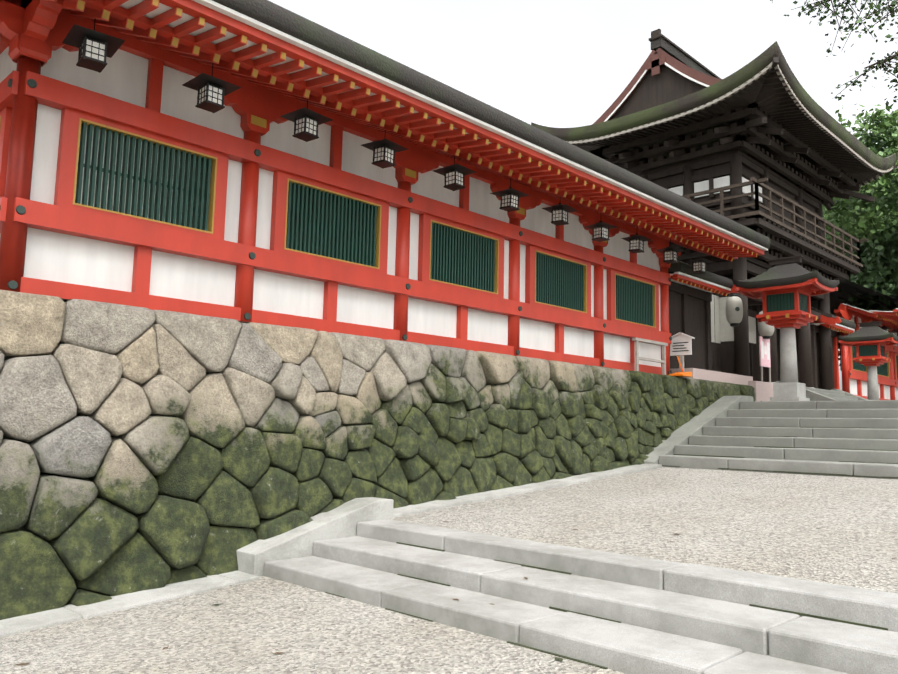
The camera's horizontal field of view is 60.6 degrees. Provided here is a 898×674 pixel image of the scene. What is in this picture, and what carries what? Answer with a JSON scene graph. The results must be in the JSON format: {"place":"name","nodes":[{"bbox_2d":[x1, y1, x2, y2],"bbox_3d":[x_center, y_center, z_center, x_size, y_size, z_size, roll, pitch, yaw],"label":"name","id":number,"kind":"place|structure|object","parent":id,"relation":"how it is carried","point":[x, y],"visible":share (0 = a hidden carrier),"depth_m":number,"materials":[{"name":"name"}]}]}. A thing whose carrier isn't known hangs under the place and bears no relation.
{"place":"outdoors","nodes":[
{"label":"outdoors","id":0,"kind":"place"},
{"bbox_2d":[0,303,897,673],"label":"ground","id":1,"kind":"structure","parent":0,"point":[828,529],"depth_m":6.69,"materials":[{"name":"beige gravel"}]},
{"bbox_2d":[0,395,752,637],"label":"kerb stones","id":2,"kind":"object","parent":1,"relation":"on","point":[343,520],"visible":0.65,"depth_m":8.46,"materials":[{"name":"grey stone"}]},
{"bbox_2d":[0,290,754,619],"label":"stone retaining wall","id":3,"kind":"structure","parent":1,"relation":"on","point":[142,448],"depth_m":8.43,"materials":[{"name":"grey stone"}]},
{"bbox_2d":[0,0,62,291],"bbox_3d":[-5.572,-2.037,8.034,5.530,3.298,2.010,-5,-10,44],"label":"wooden pillar","id":4,"kind":"structure","parent":3,"relation":"on","point":[40,17],"depth_m":7.73,"materials":[{"name":"paint"}]},
{"bbox_2d":[0,0,770,374],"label":"temple corridor building","id":5,"kind":"structure","parent":3,"relation":"on","point":[258,162],"depth_m":9.88,"materials":[{"name":"paint"}]},
{"bbox_2d":[632,337,667,374],"bbox_3d":[4.164,0.415,15.882,0.080,0.690,1.300,-5,-10,44],"label":"timber rack","id":6,"kind":"object","parent":3,"relation":"on","point":[636,340],"visible":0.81,"depth_m":15.79,"materials":[{"name":"grey wood"}]},
{"bbox_2d":[669,356,691,376],"bbox_3d":[4.936,0.625,16.411,0.320,0.429,0.430,-5,-10,44],"label":"barrier","id":7,"kind":"object","parent":3,"relation":"on","point":[683,374],"visible":0.95,"depth_m":16.35,"materials":[{"name":"orange plastic"}]},
{"bbox_2d":[670,332,694,371],"bbox_3d":[5.106,0.400,16.910,0.610,1.002,0.130,-5,-10,44],"label":"notice board","id":8,"kind":"object","parent":3,"relation":"on","point":[681,345],"visible":0.85,"depth_m":16.89,"materials":[{"name":"grey wood"}]},
{"bbox_2d":[668,261,738,371],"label":"wing","id":9,"kind":"structure","parent":3,"relation":"on","point":[690,297],"depth_m":18.28,"materials":[{"name":"black wood"}]},
{"bbox_2d":[16,426,897,668],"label":"moss and litter","id":10,"kind":"object","parent":1,"relation":"on","point":[764,607],"visible":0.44,"depth_m":6.77,"materials":[{"name":"green plant"}]},
{"bbox_2d":[264,400,897,673],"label":"stone steps","id":11,"kind":"structure","parent":1,"relation":"on","point":[678,618],"depth_m":6.21,"materials":[{"name":"stone"}]},
{"bbox_2d":[600,102,874,400],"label":"gate building","id":12,"kind":"structure","parent":1,"relation":"on","point":[735,183],"depth_m":21.16,"materials":[{"name":"black wood"}]},
{"bbox_2d":[670,295,752,384],"bbox_3d":[6.226,-0.056,18.713,1.060,2.420,3.400,-5,-10,44],"label":"gate side screen","id":13,"kind":"object","parent":12,"relation":"attached to","point":[716,374],"visible":0.29,"depth_m":19.75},
{"bbox_2d":[531,29,896,190],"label":"gate roof","id":14,"kind":"structure","parent":12,"relation":"on","point":[671,84],"depth_m":20.95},
{"bbox_2d":[725,294,742,326],"bbox_3d":[7.122,-0.844,19.210,0.416,1.160,0.416,-5,-10,44],"label":"paper lantern","id":15,"kind":"object","parent":12,"relation":"attached to","point":[734,310],"visible":0.98,"depth_m":19.04,"materials":[{"name":"white paper"}]},
{"bbox_2d":[759,336,770,382],"bbox_3d":[8.201,0.614,19.932,0.040,1.220,0.620,-5,-10,44],"label":"poster stand","id":16,"kind":"object","parent":12,"relation":"attached to","point":[764,350],"visible":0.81,"depth_m":19.91,"materials":[{"name":"paper"}]},
{"bbox_2d":[757,308,773,338],"bbox_3d":[8.233,-0.529,19.977,0.416,1.160,0.416,-5,-10,44],"label":"paper lantern","id":17,"kind":"object","parent":12,"relation":"attached to","point":[765,331],"visible":0.48,"depth_m":19.81,"materials":[{"name":"white paper"}]},
{"bbox_2d":[748,306,855,389],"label":"gate","id":18,"kind":"structure","parent":12,"relation":"attached to","point":[836,325],"depth_m":24.23,"materials":[{"name":"red wood"}]},
{"bbox_2d":[733,255,838,400],"bbox_3d":[7.981,-0.150,18.126,1.908,3.480,1.486,-5,-10,44],"label":"stone lantern","id":19,"kind":"object","parent":1,"relation":"on","point":[784,289],"visible":1,"depth_m":17.90,"materials":[{"name":"stone"}]},
{"bbox_2d":[822,127,874,238],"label":"tree","id":20,"kind":"object","parent":1,"relation":"on","point":[863,141],"depth_m":40.09,"materials":[{"name":"green plant"}]},
{"bbox_2d":[811,272,897,399],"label":"red shrine building","id":21,"kind":"structure","parent":1,"relation":"on","point":[854,378],"depth_m":26.87,"materials":[{"name":"paint"}]},
{"bbox_2d":[822,129,897,330],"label":"tree","id":22,"kind":"object","parent":1,"relation":"on","point":[888,236],"visible":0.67,"depth_m":29.34,"materials":[{"name":"green plant"}]},
{"bbox_2d":[823,174,896,310],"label":"tree","id":23,"kind":"object","parent":1,"relation":"on","point":[868,304],"visible":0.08,"depth_m":33.44,"materials":[{"name":"green plant"}]},
{"bbox_2d":[823,201,897,365],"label":"tree","id":24,"kind":"object","parent":1,"relation":"on","point":[888,277],"visible":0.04,"depth_m":33.60,"materials":[{"name":"green plant"}]},
{"bbox_2d":[824,86,897,310],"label":"tree","id":25,"kind":"object","parent":1,"relation":"on","point":[889,122],"visible":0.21,"depth_m":30.82,"materials":[{"name":"green plant"}]},
{"bbox_2d":[837,321,897,399],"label":"stone lantern","id":26,"kind":"object","parent":1,"relation":"on","point":[870,341],"visible":1,"depth_m":23.28,"materials":[{"name":"stone"}]},
{"bbox_2d":[268,0,897,389],"label":"sky","id":27,"kind":"structure","parent":0,"point":[549,63],"materials":[{"name":"white"}]},
{"bbox_2d":[776,381,867,400],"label":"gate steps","id":28,"kind":"structure","parent":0,"point":[814,394],"depth_m":20.66,"materials":[{"name":"grey stone"}]},
{"bbox_2d":[770,0,897,106],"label":"tree branches","id":29,"kind":"object","parent":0,"point":[879,64],"visible":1,"depth_m":13.94,"materials":[{"name":"green plant"}]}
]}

